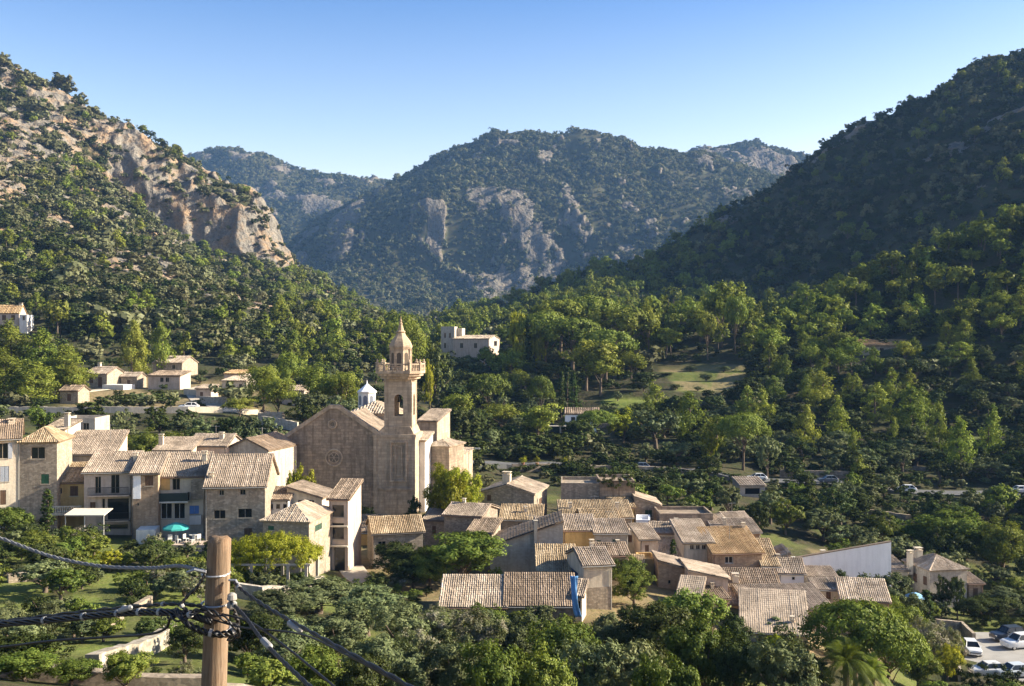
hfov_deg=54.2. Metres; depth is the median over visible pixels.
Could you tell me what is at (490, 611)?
shrub
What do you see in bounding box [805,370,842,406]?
pine tree
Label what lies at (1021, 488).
parked car
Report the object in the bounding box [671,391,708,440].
pine tree
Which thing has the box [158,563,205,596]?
shrub
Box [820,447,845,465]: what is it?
olive tree
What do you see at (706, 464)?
holm oak
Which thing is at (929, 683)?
shrub
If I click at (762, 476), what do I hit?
parked car
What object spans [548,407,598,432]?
hillside house
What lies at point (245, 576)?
shrub
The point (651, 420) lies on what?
olive tree
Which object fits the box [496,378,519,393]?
holm oak
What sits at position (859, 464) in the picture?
pine tree
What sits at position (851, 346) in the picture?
pine tree
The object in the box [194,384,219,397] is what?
hillside house
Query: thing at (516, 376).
pine tree
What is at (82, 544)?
shrub
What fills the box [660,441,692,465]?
olive tree
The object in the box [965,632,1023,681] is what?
car park
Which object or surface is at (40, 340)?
pine tree
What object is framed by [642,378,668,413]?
pine tree
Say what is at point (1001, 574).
olive tree
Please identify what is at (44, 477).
window
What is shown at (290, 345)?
hillside pine wood
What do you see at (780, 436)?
olive tree
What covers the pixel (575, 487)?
village house
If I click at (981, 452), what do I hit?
holm oak
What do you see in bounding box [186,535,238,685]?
utility pole
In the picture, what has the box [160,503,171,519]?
window
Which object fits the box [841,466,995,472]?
terrace wall
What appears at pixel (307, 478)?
leafy tree
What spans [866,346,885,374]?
pine tree
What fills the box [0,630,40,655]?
shrub
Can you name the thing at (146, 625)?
shrub
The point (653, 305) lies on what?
pine tree
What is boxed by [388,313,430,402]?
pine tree
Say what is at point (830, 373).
holm oak
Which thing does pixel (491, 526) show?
village house
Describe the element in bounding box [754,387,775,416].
pine tree
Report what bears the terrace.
on the ground
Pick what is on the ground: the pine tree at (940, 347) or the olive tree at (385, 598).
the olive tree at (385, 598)
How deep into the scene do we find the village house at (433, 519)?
129.87 m
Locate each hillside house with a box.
[0,303,27,327]
[19,315,33,332]
[58,384,90,403]
[86,362,134,389]
[119,371,147,387]
[146,370,191,389]
[152,355,198,374]
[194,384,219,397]
[220,375,253,387]
[223,369,248,378]
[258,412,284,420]
[282,385,308,405]
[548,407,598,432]
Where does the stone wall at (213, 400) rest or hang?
on the ground
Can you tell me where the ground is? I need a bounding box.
[0,393,1023,685]
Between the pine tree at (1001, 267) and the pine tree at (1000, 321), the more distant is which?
the pine tree at (1001, 267)
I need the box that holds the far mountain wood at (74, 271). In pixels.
[0,49,1023,518]
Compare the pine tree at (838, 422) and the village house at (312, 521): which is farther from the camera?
the pine tree at (838, 422)
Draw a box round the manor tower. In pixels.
[441,326,457,356]
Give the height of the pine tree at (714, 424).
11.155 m
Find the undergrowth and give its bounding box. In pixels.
[0,228,1022,515]
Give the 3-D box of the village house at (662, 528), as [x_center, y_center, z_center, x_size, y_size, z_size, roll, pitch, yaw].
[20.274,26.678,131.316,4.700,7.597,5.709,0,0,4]
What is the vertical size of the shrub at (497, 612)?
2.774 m
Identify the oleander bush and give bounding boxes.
[170,659,193,673]
[396,627,439,672]
[417,607,469,646]
[907,614,953,666]
[941,625,967,656]
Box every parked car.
[178,402,199,406]
[632,462,649,465]
[749,473,767,480]
[817,475,838,481]
[897,484,916,490]
[962,637,981,655]
[967,660,1005,675]
[989,624,1023,640]
[996,661,1023,677]
[1000,631,1023,650]
[1012,485,1023,492]
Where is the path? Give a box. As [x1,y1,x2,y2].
[340,565,369,583]
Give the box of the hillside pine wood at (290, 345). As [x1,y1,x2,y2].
[0,60,1023,367]
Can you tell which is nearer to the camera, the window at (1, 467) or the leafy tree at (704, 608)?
the leafy tree at (704, 608)
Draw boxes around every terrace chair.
[183,534,188,542]
[189,534,194,542]
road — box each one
[222,409,270,414]
[473,460,1023,496]
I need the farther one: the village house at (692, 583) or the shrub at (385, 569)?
the shrub at (385, 569)
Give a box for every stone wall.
[0,663,200,685]
[7,406,221,412]
[7,572,45,582]
[85,623,176,667]
[133,595,152,608]
[184,389,195,394]
[199,396,228,404]
[227,683,251,685]
[235,576,322,601]
[261,416,298,430]
[935,618,975,638]
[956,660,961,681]
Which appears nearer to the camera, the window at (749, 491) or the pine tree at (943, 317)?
the window at (749, 491)
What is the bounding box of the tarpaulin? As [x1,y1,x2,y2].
[570,576,581,616]
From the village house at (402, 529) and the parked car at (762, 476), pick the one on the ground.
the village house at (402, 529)
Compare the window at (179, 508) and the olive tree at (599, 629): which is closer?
the olive tree at (599, 629)
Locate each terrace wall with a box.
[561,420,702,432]
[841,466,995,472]
[865,509,914,521]
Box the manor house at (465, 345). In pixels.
[452,335,499,364]
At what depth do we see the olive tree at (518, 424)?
232.34 m
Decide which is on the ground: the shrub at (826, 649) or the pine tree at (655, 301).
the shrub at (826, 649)
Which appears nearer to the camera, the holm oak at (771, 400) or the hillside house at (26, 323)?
the holm oak at (771, 400)
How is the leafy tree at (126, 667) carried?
on the ground
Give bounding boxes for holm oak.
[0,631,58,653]
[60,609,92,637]
[144,411,169,433]
[163,622,203,663]
[176,427,208,436]
[214,415,245,432]
[228,610,283,655]
[285,401,321,421]
[293,376,307,384]
[331,652,393,685]
[350,383,383,398]
[361,504,376,514]
[369,540,426,579]
[387,556,433,588]
[402,495,421,514]
[417,340,453,408]
[439,358,458,371]
[440,350,456,359]
[446,371,460,381]
[446,384,474,398]
[447,393,480,409]
[450,407,477,437]
[452,379,466,385]
[456,370,477,383]
[457,367,473,379]
[464,409,492,434]
[467,407,485,414]
[469,363,482,371]
[470,393,496,410]
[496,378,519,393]
[499,387,517,398]
[511,418,525,426]
[512,404,527,412]
[514,407,531,422]
[515,389,537,402]
[520,363,537,373]
[526,422,545,433]
[555,380,581,397]
[558,420,576,433]
[564,377,585,393]
[567,418,604,440]
[605,601,695,669]
[616,407,640,424]
[625,402,653,416]
[648,492,666,503]
[658,395,697,414]
[681,324,696,335]
[682,441,708,458]
[688,415,717,433]
[690,435,704,448]
[690,479,722,510]
[695,453,725,480]
[703,396,723,410]
[706,629,769,685]
[708,612,755,652]
[732,376,762,394]
[733,501,763,522]
[744,356,767,380]
[747,503,770,535]
[748,348,764,360]
[751,412,774,440]
[759,391,778,404]
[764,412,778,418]
[768,444,806,469]
[771,412,802,434]
[773,344,796,356]
[785,436,817,461]
[785,492,816,519]
[787,366,822,388]
[787,469,817,486]
[789,484,819,505]
[805,505,850,536]
[813,395,843,421]
[813,486,856,525]
[817,341,835,357]
[822,411,863,428]
[823,367,839,382]
[834,568,848,576]
[838,452,860,470]
[839,417,871,434]
[846,445,886,459]
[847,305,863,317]
[847,363,873,381]
[848,467,887,492]
[849,488,875,510]
[856,439,896,465]
[857,360,873,369]
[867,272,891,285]
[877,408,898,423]
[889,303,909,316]
[892,422,923,443]
[899,358,927,382]
[900,496,973,521]
[910,382,930,400]
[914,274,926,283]
[915,535,939,553]
[920,376,952,395]
[922,349,950,365]
[922,388,947,407]
[923,525,975,562]
[924,459,957,483]
[933,574,953,616]
[938,356,960,375]
[946,459,972,479]
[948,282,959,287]
[948,576,965,619]
[953,241,972,249]
[958,387,987,396]
[960,594,1023,625]
[962,446,989,463]
[964,391,990,414]
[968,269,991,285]
[971,348,996,365]
[973,250,990,262]
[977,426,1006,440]
[978,363,1015,379]
[978,520,1010,539]
[984,404,1012,415]
[992,372,1022,392]
[1000,252,1023,265]
[1001,430,1023,444]
[1001,450,1023,477]
[1002,434,1023,451]
[1008,447,1023,465]
[1009,514,1023,527]
[1011,554,1023,575]
[1014,216,1023,229]
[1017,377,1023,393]
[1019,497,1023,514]
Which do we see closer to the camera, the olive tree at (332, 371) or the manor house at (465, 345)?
the olive tree at (332, 371)
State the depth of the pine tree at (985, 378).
283.57 m
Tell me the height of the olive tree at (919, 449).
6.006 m
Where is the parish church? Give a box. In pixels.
[284,312,473,515]
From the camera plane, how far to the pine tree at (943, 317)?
326.56 m
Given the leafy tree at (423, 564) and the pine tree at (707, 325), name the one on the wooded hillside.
the pine tree at (707, 325)
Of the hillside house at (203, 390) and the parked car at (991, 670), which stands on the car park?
the parked car at (991, 670)
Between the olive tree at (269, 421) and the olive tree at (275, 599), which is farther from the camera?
the olive tree at (269, 421)
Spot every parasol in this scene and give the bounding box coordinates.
[163,522,188,530]
[905,592,922,598]
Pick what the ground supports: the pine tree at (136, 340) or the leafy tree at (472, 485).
the leafy tree at (472, 485)
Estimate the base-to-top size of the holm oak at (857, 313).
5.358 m
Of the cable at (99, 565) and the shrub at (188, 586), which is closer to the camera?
the cable at (99, 565)
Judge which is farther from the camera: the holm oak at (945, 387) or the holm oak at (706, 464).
the holm oak at (945, 387)
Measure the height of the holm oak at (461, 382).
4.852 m
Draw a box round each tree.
[0,318,36,390]
[0,349,33,396]
[0,361,63,403]
[0,505,37,536]
[0,600,30,635]
[0,647,59,681]
[9,326,62,393]
[11,529,58,560]
[24,601,71,636]
[27,404,54,429]
[38,489,56,531]
[42,656,98,685]
[45,300,50,332]
[45,343,97,392]
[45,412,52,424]
[50,304,55,331]
[56,361,91,397]
[58,304,63,333]
[70,306,74,333]
[94,359,107,365]
[102,650,159,685]
[109,408,132,427]
[110,419,119,429]
[111,318,151,374]
[113,421,138,436]
[127,427,183,452]
[127,434,136,449]
[129,392,156,406]
[147,319,177,369]
[162,415,194,433]
[184,415,221,432]
[193,374,207,383]
[219,397,258,415]
[229,426,261,438]
[232,415,266,434]
[235,366,249,369]
[238,364,281,411]
[245,588,309,615]
[251,376,300,411]
[252,613,326,653]
[257,416,287,433]
[274,350,304,385]
[278,574,363,613]
[286,460,299,484]
[286,639,346,685]
[292,462,315,482]
[294,391,328,414]
[296,364,332,398]
[302,602,371,666]
[324,368,338,378]
[324,370,362,406]
[327,395,357,410]
[336,584,407,635]
[342,630,431,685]
[367,372,380,382]
[370,598,441,647]
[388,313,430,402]
[409,543,452,587]
[420,626,482,685]
[421,358,434,408]
[422,462,450,507]
[428,530,510,573]
[433,473,472,509]
[440,393,479,411]
[444,465,483,502]
[449,607,507,664]
[458,638,524,685]
[474,429,499,448]
[477,346,491,363]
[477,346,497,369]
[481,402,522,426]
[487,349,528,374]
[494,396,514,404]
[495,605,548,666]
[497,371,513,383]
[498,415,522,424]
[506,368,531,388]
[506,421,531,431]
[508,310,526,368]
[509,636,576,685]
[519,403,563,434]
[521,373,538,388]
[523,316,532,370]
[523,613,603,675]
[524,400,538,408]
[526,396,548,407]
[530,321,546,370]
[551,637,635,685]
[558,372,565,421]
[559,339,617,390]
[564,367,571,406]
[564,370,582,379]
[570,373,577,406]
[580,350,624,395]
[586,611,634,669]
[591,638,667,685]
[600,405,617,411]
[606,405,638,442]
[610,341,637,370]
[611,391,622,400]
[612,553,646,595]
[612,569,656,604]
[614,350,648,378]
[616,304,631,322]
[627,408,681,449]
[628,330,641,341]
[629,649,700,685]
[631,297,659,349]
[633,442,654,461]
[635,295,661,310]
[635,483,647,494]
[636,328,663,352]
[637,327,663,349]
[638,380,650,390]
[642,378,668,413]
[642,397,654,409]
[645,325,684,358]
[648,303,662,326]
[649,587,730,662]
[653,299,666,312]
[656,484,685,505]
[658,306,668,323]
[658,416,673,437]
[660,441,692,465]
[660,612,731,685]
[662,296,670,314]
[663,332,681,354]
[664,304,679,327]
[664,312,680,338]
[669,539,676,554]
[670,384,683,389]
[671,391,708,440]
[671,500,694,505]
[674,300,686,323]
[675,300,701,312]
[675,478,707,496]
[677,489,714,508]
[682,309,715,340]
[684,366,696,371]
[692,323,703,342]
[696,280,749,347]
[696,309,727,359]
[698,374,712,380]
[698,427,718,456]
[699,494,718,509]
[701,417,723,444]
[704,415,736,459]
[710,328,729,353]
[710,395,725,404]
[710,405,740,416]
[711,485,742,510]
[714,404,726,416]
[717,366,730,371]
[719,437,758,460]
[720,293,749,353]
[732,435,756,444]
[734,385,754,414]
[736,320,763,357]
[738,308,759,334]
[745,297,756,307]
[745,317,768,344]
[746,300,754,310]
[746,623,821,685]
[747,301,766,329]
[749,402,761,435]
[752,328,789,347]
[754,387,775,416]
[755,434,781,475]
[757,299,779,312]
[758,294,777,318]
[758,489,785,524]
[760,338,781,377]
[760,375,784,389]
[761,311,776,335]
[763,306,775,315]
[765,375,786,398]
[767,317,788,350]
[769,438,784,446]
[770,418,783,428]
[770,498,805,534]
[771,306,796,331]
[771,430,796,448]
[773,325,786,347]
[774,354,795,385]
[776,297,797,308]
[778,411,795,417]
[787,481,804,494]
[788,404,821,452]
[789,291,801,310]
[790,283,815,313]
[790,313,814,327]
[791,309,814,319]
[793,322,822,336]
[795,344,819,368]
[795,374,812,401]
[796,330,810,351]
[798,292,819,326]
[800,508,845,541]
[801,369,816,394]
[804,285,825,318]
[804,335,828,364]
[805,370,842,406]
[808,315,842,337]
[810,312,838,337]
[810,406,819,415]
[814,346,832,370]
[814,434,833,452]
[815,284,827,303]
[816,636,879,685]
[817,292,845,307]
[818,330,861,348]
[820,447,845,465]
[821,438,852,449]
[822,524,852,545]
[823,395,860,442]
[823,456,842,470]
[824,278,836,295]
[824,299,849,331]
[824,538,849,549]
[826,336,870,372]
[826,347,857,374]
[826,481,862,497]
[827,307,868,332]
[828,272,841,296]
[829,430,850,441]
[835,276,854,302]
[836,472,862,488]
[837,373,857,397]
[838,277,872,305]
[839,524,862,544]
[841,372,864,407]
[845,410,867,422]
[845,535,892,548]
[846,483,881,500]
[846,527,879,542]
[847,430,857,450]
[847,454,867,485]
[849,266,873,282]
[852,262,883,282]
[853,303,890,338]
[853,447,887,468]
[854,652,893,685]
[857,516,889,537]
[857,571,928,611]
[860,382,895,424]
[862,510,904,538]
[863,260,882,267]
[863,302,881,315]
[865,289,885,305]
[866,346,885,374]
[870,250,902,279]
[871,258,889,278]
[873,472,899,496]
[876,367,905,402]
[877,305,900,321]
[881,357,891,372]
[882,448,903,458]
[883,452,918,470]
[884,276,919,305]
[884,357,906,372]
[884,418,901,444]
[887,254,904,265]
[887,449,913,471]
[887,534,922,560]
[889,382,932,434]
[889,592,928,628]
[891,438,916,451]
[891,519,902,537]
[892,283,909,308]
[892,340,921,358]
[894,301,922,332]
[894,368,916,392]
[895,648,943,685]
[896,443,935,465]
[897,260,909,278]
[901,520,934,542]
[902,336,922,358]
[904,260,922,288]
[905,247,917,259]
[907,239,924,266]
[908,277,927,296]
[908,293,930,322]
[908,387,936,422]
[910,506,989,561]
[913,431,933,442]
[915,288,932,311]
[916,247,936,270]
[916,272,947,304]
[920,589,935,623]
[923,550,972,571]
[924,245,940,251]
[924,261,947,290]
[925,400,952,452]
[931,312,953,336]
[931,342,947,361]
[935,229,961,259]
[935,298,985,322]
[936,265,974,299]
[936,643,966,680]
[937,322,956,349]
[940,234,956,252]
[940,416,977,470]
[942,341,977,362]
[951,308,976,331]
[951,384,968,398]
[951,491,984,511]
[952,319,978,348]
[953,222,976,249]
[958,356,981,387]
[959,248,984,267]
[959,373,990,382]
[964,282,979,301]
[966,223,996,246]
[967,211,988,245]
[969,217,996,250]
[970,457,1004,477]
[971,515,1023,567]
[972,403,1006,456]
[975,563,1014,583]
[977,302,1004,331]
[977,483,1020,519]
[978,501,1008,523]
[979,290,1010,308]
[980,275,1003,299]
[980,588,1023,605]
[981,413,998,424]
[982,271,1023,294]
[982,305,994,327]
[984,227,1014,255]
[985,313,1017,341]
[986,485,1019,496]
[989,238,1016,262]
[994,259,1009,274]
[996,204,1022,220]
[996,207,1023,237]
[996,212,1011,230]
[999,382,1020,396]
[1000,214,1018,235]
[1000,396,1023,407]
[1003,285,1023,327]
[1010,345,1023,355]
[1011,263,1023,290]
[1013,203,1023,229]
[1015,351,1023,383]
[1017,241,1023,260]
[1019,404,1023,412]
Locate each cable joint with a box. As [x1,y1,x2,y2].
[117,605,132,613]
[260,637,272,648]
[287,620,302,632]
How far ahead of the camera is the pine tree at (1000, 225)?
396.09 m
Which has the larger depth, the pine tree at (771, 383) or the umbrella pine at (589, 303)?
the umbrella pine at (589, 303)
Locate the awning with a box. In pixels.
[64,508,112,534]
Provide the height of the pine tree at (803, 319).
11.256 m
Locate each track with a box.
[90,389,113,391]
[187,386,238,409]
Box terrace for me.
[162,536,205,551]
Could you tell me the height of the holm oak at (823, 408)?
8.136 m
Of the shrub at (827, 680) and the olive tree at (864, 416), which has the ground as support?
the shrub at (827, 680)
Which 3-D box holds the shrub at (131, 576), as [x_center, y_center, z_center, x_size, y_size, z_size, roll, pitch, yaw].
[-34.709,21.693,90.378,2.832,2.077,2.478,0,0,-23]
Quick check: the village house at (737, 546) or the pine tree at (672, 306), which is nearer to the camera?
the village house at (737, 546)
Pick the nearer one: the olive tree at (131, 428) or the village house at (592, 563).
the village house at (592, 563)
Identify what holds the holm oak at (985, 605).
on the ground
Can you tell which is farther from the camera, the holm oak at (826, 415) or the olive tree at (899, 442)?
the holm oak at (826, 415)
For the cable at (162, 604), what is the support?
attached to the utility pole
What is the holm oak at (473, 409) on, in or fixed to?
on the wooded hillside
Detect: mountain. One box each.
[0,64,441,423]
[185,129,805,317]
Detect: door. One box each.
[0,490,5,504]
[95,477,100,492]
[98,377,101,386]
[111,475,118,492]
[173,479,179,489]
[244,528,251,537]
[334,547,344,570]
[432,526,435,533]
[973,588,977,596]
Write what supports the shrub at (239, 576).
on the ground
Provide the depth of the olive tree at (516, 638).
79.47 m
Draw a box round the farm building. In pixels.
[857,339,906,355]
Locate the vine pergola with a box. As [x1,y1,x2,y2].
[231,530,324,583]
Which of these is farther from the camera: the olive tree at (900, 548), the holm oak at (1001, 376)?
the holm oak at (1001, 376)
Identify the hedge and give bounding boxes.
[1,524,50,547]
[543,469,682,479]
[597,467,635,488]
[844,450,1000,457]
[955,662,1023,685]
[970,611,1023,628]
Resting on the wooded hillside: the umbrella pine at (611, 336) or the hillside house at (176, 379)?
the umbrella pine at (611, 336)
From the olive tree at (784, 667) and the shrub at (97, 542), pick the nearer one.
the olive tree at (784, 667)
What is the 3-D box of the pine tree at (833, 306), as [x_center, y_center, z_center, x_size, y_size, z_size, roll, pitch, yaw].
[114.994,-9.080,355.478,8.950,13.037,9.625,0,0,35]
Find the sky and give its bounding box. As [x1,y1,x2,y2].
[0,0,1023,179]
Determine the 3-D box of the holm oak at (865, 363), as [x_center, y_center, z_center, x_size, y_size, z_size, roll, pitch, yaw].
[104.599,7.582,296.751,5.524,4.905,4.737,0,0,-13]
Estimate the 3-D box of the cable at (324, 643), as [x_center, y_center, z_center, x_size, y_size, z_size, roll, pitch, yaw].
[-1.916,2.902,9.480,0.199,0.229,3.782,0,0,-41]
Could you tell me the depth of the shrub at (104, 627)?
71.41 m
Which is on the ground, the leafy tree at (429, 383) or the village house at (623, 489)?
the village house at (623, 489)
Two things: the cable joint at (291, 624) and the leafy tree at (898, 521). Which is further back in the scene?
the leafy tree at (898, 521)
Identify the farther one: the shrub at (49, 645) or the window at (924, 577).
the window at (924, 577)
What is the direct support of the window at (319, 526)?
in the village house at (312, 521)
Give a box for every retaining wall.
[512,463,692,473]
[780,470,899,485]
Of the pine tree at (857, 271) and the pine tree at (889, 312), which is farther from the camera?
the pine tree at (857, 271)
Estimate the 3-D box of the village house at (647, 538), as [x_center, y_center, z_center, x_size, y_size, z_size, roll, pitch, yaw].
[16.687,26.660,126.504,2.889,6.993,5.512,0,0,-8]
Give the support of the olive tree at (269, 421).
on the ground
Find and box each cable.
[0,536,206,573]
[0,602,203,619]
[0,608,212,626]
[0,614,175,647]
[166,607,241,641]
[174,607,239,637]
[179,573,205,613]
[213,619,403,685]
[221,613,334,685]
[230,601,312,685]
[233,581,413,685]
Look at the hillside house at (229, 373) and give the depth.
272.30 m
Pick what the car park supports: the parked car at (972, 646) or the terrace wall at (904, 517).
the parked car at (972, 646)
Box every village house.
[0,418,24,528]
[16,425,75,529]
[47,412,82,433]
[51,461,87,527]
[60,415,109,429]
[72,424,129,462]
[81,450,143,534]
[129,451,169,543]
[151,434,203,452]
[159,450,213,536]
[193,432,242,453]
[202,453,279,555]
[228,428,298,485]
[259,499,334,576]
[271,486,293,514]
[285,479,332,505]
[326,478,363,570]
[361,514,380,544]
[365,514,425,568]
[422,508,443,546]
[438,574,507,613]
[441,498,499,544]
[465,517,502,567]
[479,471,548,515]
[487,510,563,573]
[498,503,544,529]
[502,572,574,623]
[534,543,575,573]
[556,496,633,525]
[561,476,598,499]
[562,513,596,546]
[564,539,615,609]
[574,507,620,518]
[575,578,588,621]
[591,511,630,546]
[594,539,630,589]
[596,474,634,499]
[605,496,636,522]
[627,522,660,553]
[628,527,639,553]
[628,554,644,576]
[632,491,661,522]
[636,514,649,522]
[636,552,653,578]
[648,518,677,536]
[651,550,684,589]
[654,506,712,525]
[658,536,680,556]
[669,518,715,562]
[676,574,706,603]
[678,557,730,593]
[696,522,764,568]
[704,582,731,609]
[706,513,723,526]
[707,517,762,537]
[715,503,748,517]
[721,567,780,608]
[731,582,829,631]
[738,587,809,648]
[755,538,780,567]
[773,544,790,556]
[775,547,806,582]
[796,540,891,585]
[804,565,838,583]
[807,576,838,617]
[834,576,891,633]
[891,555,910,588]
[901,546,969,607]
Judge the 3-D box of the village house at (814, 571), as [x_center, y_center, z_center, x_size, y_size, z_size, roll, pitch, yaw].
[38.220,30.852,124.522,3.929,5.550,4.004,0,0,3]
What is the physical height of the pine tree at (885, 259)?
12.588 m
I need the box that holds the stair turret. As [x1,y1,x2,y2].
[457,328,464,335]
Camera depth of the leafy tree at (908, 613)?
114.90 m
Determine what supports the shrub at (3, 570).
on the ground
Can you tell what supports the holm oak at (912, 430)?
on the wooded hillside
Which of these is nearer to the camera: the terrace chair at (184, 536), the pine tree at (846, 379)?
the terrace chair at (184, 536)
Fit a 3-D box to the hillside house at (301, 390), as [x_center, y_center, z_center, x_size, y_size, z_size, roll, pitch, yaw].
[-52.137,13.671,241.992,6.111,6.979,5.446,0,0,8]
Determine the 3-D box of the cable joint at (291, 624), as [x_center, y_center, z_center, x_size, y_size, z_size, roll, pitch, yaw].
[-2.084,2.721,9.600,0.064,0.084,0.270,0,0,-42]
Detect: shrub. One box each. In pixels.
[0,531,25,556]
[0,537,14,556]
[0,549,15,568]
[0,563,11,585]
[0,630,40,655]
[1,625,46,638]
[6,522,43,536]
[9,564,24,572]
[10,557,70,592]
[16,540,67,564]
[21,597,50,613]
[21,635,61,661]
[21,638,77,658]
[40,567,95,600]
[41,595,82,611]
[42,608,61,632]
[47,528,59,539]
[53,548,89,568]
[55,525,80,542]
[55,535,84,553]
[59,619,96,642]
[64,598,102,611]
[66,563,78,586]
[68,525,98,540]
[69,550,101,568]
[73,537,86,551]
[74,564,95,588]
[75,530,110,555]
[80,569,100,584]
[83,523,110,537]
[86,617,126,641]
[89,546,122,570]
[89,659,102,667]
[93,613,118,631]
[94,568,104,580]
[112,570,143,586]
[113,551,134,565]
[113,578,149,599]
[117,539,138,551]
[121,549,134,563]
[123,595,138,605]
[128,584,149,599]
[133,545,164,570]
[133,617,163,638]
[138,532,163,545]
[138,565,150,584]
[139,538,173,553]
[143,564,170,584]
[147,577,165,599]
[149,665,163,672]
[152,616,171,626]
[155,554,169,564]
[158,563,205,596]
[160,538,174,545]
[160,620,181,639]
[161,551,180,563]
[163,551,205,572]
[174,542,200,557]
[174,575,205,601]
[189,561,205,574]
[193,667,201,673]
[196,552,206,563]
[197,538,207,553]
[197,566,235,580]
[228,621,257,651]
[230,572,245,591]
[232,651,269,676]
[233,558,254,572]
[235,563,261,582]
[242,659,298,685]
[248,568,274,585]
[248,637,305,680]
[250,558,267,570]
[250,572,282,585]
[271,572,292,585]
[274,566,285,577]
[290,571,313,582]
[331,577,351,586]
[352,578,371,584]
[357,581,380,594]
[366,571,392,585]
[382,566,389,574]
[387,571,412,588]
[390,583,401,592]
[402,589,416,597]
[406,592,421,601]
[415,589,424,597]
[420,586,433,595]
[421,602,451,614]
[465,609,496,624]
[470,601,507,623]
[488,567,503,575]
[508,610,528,624]
[530,605,555,620]
[550,620,569,629]
[554,615,576,626]
[615,605,632,621]
[766,616,783,623]
[766,633,798,646]
[791,637,813,653]
[811,658,829,680]
[819,664,834,685]
[822,634,848,654]
[880,653,898,670]
[915,590,941,602]
[918,680,947,685]
[919,600,941,617]
[932,601,951,618]
[953,607,966,614]
[971,571,990,581]
[988,682,1001,685]
[990,585,1014,592]
[994,678,1017,685]
[999,577,1023,590]
[1011,589,1023,598]
[1013,604,1023,617]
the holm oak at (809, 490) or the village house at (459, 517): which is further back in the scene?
the holm oak at (809, 490)
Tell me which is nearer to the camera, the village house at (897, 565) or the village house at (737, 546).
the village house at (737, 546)
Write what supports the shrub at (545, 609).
on the ground
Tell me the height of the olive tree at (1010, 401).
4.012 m
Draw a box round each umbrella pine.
[465,373,513,423]
[516,310,575,362]
[524,298,591,352]
[527,375,555,406]
[539,316,606,368]
[553,294,621,325]
[572,329,639,379]
[574,409,619,441]
[580,306,659,338]
[713,412,773,470]
[793,597,922,685]
[848,618,932,685]
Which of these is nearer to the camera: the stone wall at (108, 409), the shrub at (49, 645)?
the shrub at (49, 645)
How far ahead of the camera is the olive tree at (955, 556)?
150.93 m
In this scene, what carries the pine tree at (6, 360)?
on the ground
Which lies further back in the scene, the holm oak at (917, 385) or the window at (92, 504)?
the holm oak at (917, 385)
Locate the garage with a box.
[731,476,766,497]
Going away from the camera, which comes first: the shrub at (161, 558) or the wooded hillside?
the shrub at (161, 558)
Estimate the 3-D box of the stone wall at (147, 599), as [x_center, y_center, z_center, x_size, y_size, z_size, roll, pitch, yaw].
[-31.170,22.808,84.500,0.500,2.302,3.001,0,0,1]
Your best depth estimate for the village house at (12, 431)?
117.71 m
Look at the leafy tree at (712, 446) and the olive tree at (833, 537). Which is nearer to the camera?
the olive tree at (833, 537)
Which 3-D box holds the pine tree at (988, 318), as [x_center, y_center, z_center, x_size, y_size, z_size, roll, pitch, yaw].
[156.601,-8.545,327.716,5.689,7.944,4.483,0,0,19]
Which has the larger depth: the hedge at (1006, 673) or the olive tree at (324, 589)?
the hedge at (1006, 673)
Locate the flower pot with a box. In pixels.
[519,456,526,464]
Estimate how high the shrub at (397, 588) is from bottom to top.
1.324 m
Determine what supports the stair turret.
on the manor house at (465, 345)
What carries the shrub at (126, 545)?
on the ground
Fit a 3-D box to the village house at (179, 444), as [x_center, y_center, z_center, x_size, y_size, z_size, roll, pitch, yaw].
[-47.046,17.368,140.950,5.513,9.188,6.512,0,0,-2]
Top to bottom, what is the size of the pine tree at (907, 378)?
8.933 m
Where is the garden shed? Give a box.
[967,571,985,597]
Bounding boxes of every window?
[0,443,11,459]
[0,466,8,482]
[30,447,44,459]
[40,474,49,484]
[69,486,78,496]
[83,423,88,429]
[90,502,94,507]
[101,498,129,520]
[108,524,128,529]
[144,476,153,486]
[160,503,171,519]
[173,503,184,519]
[189,506,198,514]
[213,510,225,519]
[237,509,251,518]
[239,490,245,495]
[267,526,274,530]
[315,523,322,532]
[325,449,342,466]
[328,419,336,428]
[331,505,344,517]
[331,523,344,539]
[486,495,491,501]
[628,535,632,542]
[645,510,652,517]
[725,557,733,563]
[745,488,759,494]
[826,592,831,599]
[913,573,916,582]
[922,576,926,585]
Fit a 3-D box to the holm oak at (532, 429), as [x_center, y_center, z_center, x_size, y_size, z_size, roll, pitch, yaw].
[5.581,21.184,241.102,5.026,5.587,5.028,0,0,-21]
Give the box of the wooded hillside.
[442,58,1023,462]
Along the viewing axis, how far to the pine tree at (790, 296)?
413.10 m

